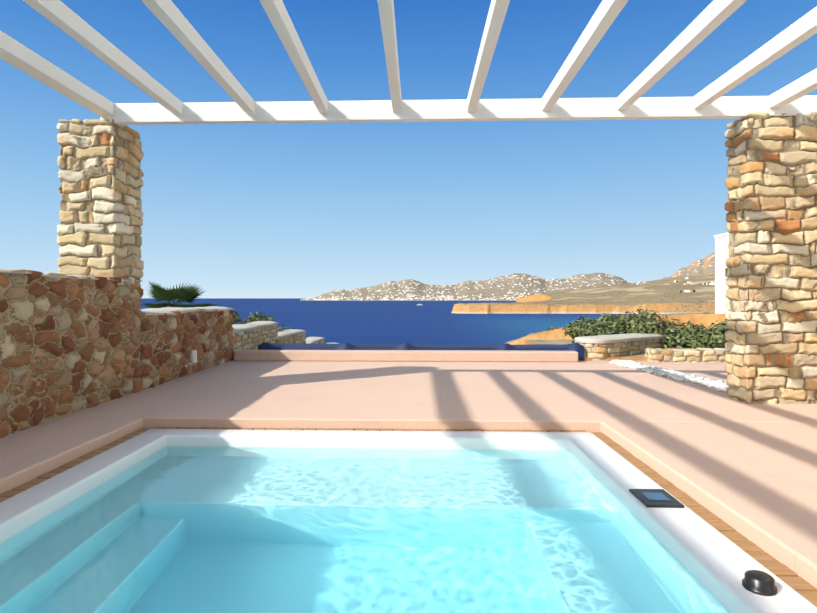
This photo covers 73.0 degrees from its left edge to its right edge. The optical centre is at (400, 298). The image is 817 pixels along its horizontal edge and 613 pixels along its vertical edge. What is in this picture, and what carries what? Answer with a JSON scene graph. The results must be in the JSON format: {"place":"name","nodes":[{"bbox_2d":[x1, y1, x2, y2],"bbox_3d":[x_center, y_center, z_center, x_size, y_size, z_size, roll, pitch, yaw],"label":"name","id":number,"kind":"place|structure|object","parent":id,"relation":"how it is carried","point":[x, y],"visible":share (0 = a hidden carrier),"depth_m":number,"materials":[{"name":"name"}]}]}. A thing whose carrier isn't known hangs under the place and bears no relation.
{"place":"outdoors","nodes":[
{"label":"outdoors","id":0,"kind":"place"},
{"bbox_2d":[141,281,212,307],"bbox_3d":[-4.662,1.374,11.597,1.453,3.504,1.638,0,0,2],"label":"fan palm","id":1,"kind":"object","parent":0,"point":[182,294],"visible":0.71,"depth_m":11.33,"materials":[{"name":"green plant"}]},
{"bbox_2d":[140,298,637,344],"bbox_3d":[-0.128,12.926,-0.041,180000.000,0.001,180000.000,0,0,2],"label":"sea","id":2,"kind":"structure","parent":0,"point":[389,322],"depth_m":321.54,"materials":[{"name":"blue liquid"}]},
{"bbox_2d":[0,360,816,588],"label":"terrace floor","id":3,"kind":"structure","parent":0,"point":[748,472],"depth_m":4.32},
{"bbox_2d":[0,268,143,437],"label":"tall wall","id":4,"kind":"structure","parent":3,"relation":"on","point":[69,344],"depth_m":4.31,"materials":[{"name":"stone"}]},
{"bbox_2d":[57,119,143,285],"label":"pillar","id":5,"kind":"structure","parent":4,"relation":"on","point":[100,174],"depth_m":5.05,"materials":[{"name":"stone"}]},
{"bbox_2d":[139,306,233,389],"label":"wall","id":6,"kind":"structure","parent":3,"relation":"on","point":[171,338],"depth_m":6.50,"materials":[{"name":"stone"}]},
{"bbox_2d":[185,350,196,366],"bbox_3d":[-2.499,0.724,6.588,0.136,0.205,0.072,0,0,2],"label":"wall light","id":7,"kind":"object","parent":6,"relation":"attached to","point":[193,356],"depth_m":6.56,"materials":[{"name":"white"}]},
{"bbox_2d":[232,321,278,351],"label":"step wall","id":8,"kind":"structure","parent":3,"relation":"on","point":[250,336],"depth_m":9.43,"materials":[{"name":"stone"}]},
{"bbox_2d":[234,350,577,361],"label":"terrace kerb","id":9,"kind":"structure","parent":3,"relation":"on","point":[418,355],"depth_m":8.06,"materials":[{"name":"beige concrete"}]},
{"bbox_2d":[0,427,816,606],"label":"timber deck strips","id":10,"kind":"object","parent":3,"relation":"in","point":[791,579],"visible":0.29,"depth_m":2.88,"materials":[{"name":"brown wood"}]},
{"bbox_2d":[0,429,816,612],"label":"tub rim","id":11,"kind":"object","parent":3,"relation":"in","point":[715,562],"visible":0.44,"depth_m":3.01,"materials":[{"name":"white plastic"}]},
{"bbox_2d":[258,343,583,360],"bbox_3d":[0.299,1.046,8.620,4.900,0.760,0.660,0,0,2],"label":"tarp cover","id":12,"kind":"object","parent":3,"relation":"on","point":[578,348],"visible":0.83,"depth_m":8.34,"materials":[{"name":"blue fabric"}]},
{"bbox_2d":[609,359,728,391],"bbox_3d":[3.255,0.905,6.569,0.399,0.080,2.797,0,0,-5],"label":"pebble strip","id":13,"kind":"object","parent":3,"relation":"on","point":[719,385],"visible":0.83,"depth_m":6.40,"materials":[{"name":"white gravel"}]},
{"bbox_2d":[644,347,727,362],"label":"wall","id":14,"kind":"structure","parent":3,"relation":"on","point":[704,355],"depth_m":7.98,"materials":[{"name":"stone"}]},
{"bbox_2d":[725,112,816,403],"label":"pillar","id":15,"kind":"structure","parent":3,"relation":"on","point":[771,279],"depth_m":4.85,"materials":[{"name":"stone"}]},
{"bbox_2d":[0,0,816,124],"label":"pergola","id":16,"kind":"object","parent":15,"relation":"on","point":[710,101],"visible":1,"depth_m":4.46,"materials":[{"name":"white paint"}]},
{"bbox_2d":[0,0,816,297],"label":"sky","id":17,"kind":"structure","parent":0,"point":[260,210],"materials":[{"name":"blue"}]},
{"bbox_2d":[300,252,714,300],"bbox_3d":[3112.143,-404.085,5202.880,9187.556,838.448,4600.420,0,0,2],"label":"island hills","id":18,"kind":"structure","parent":0,"point":[532,289],"depth_m":3998.32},
{"bbox_2d":[303,255,714,304],"bbox_3d":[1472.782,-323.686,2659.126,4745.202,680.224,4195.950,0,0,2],"label":"distant buildings","id":19,"kind":"structure","parent":18,"relation":"on","point":[449,297],"depth_m":3561.67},
{"bbox_2d":[524,339,647,360],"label":"ground","id":20,"kind":"structure","parent":0,"point":[639,357],"depth_m":10.58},
{"bbox_2d":[232,308,727,348],"bbox_3d":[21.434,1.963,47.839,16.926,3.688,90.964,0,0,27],"label":"hedge shrub","id":21,"kind":"object","parent":20,"relation":"on","point":[693,336],"visible":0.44,"depth_m":9.26,"materials":[{"name":"green plant"}]},
{"bbox_2d":[577,338,666,360],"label":"capped wall","id":22,"kind":"structure","parent":20,"relation":"on","point":[598,351],"depth_m":8.36,"materials":[{"name":"stone"}]},
{"bbox_2d":[574,333,666,342],"bbox_3d":[3.586,0.625,8.922,2.129,0.085,0.570,0,0,-37],"label":"wall cap","id":23,"kind":"object","parent":22,"relation":"on","point":[614,338],"visible":0.92,"depth_m":8.51,"materials":[{"name":"beige stone"}]},
{"bbox_2d":[451,273,727,344],"bbox_3d":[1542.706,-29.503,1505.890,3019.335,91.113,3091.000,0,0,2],"label":"headland terrain","id":24,"kind":"structure","parent":0,"point":[663,297],"depth_m":474.66,"materials":[{"name":"brown soil"}]},
{"bbox_2d":[277,329,305,343],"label":"step wall","id":25,"kind":"structure","parent":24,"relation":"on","point":[295,336],"depth_m":12.48,"materials":[{"name":"stone"}]},
{"bbox_2d":[305,337,324,343],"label":"step wall","id":26,"kind":"structure","parent":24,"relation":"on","point":[311,340],"depth_m":15.50,"materials":[{"name":"stone"}]},
{"bbox_2d":[714,232,728,313],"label":"wall","id":27,"kind":"structure","parent":24,"relation":"on","point":[721,254],"depth_m":23.05,"materials":[{"name":"white paint"}]},
{"bbox_3d":[-0.345,1.767,0.996,3.500,1.478,6.460,0,0,2],"label":"pool","id":28,"kind":"object","parent":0,"visible":0},
{"bbox_2d":[0,446,730,612],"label":"pool water","id":29,"kind":"structure","parent":28,"relation":"in","point":[201,529],"depth_m":2.37,"materials":[{"name":"teal liquid"}]},
{"bbox_2d":[629,489,683,507],"bbox_3d":[1.234,0.965,2.667,0.170,0.017,0.220,0,0,2],"label":"control panel","id":30,"kind":"object","parent":28,"relation":"on","point":[655,498],"visible":0.98,"depth_m":2.63,"materials":[{"name":"black plastic"}]},
{"bbox_2d":[742,570,777,595],"bbox_3d":[1.203,0.949,1.847,0.100,0.049,0.100,0,0,2],"label":"control knob","id":31,"kind":"object","parent":28,"relation":"on","point":[758,582],"visible":1,"depth_m":1.82,"materials":[{"name":"black plastic"}]}
]}

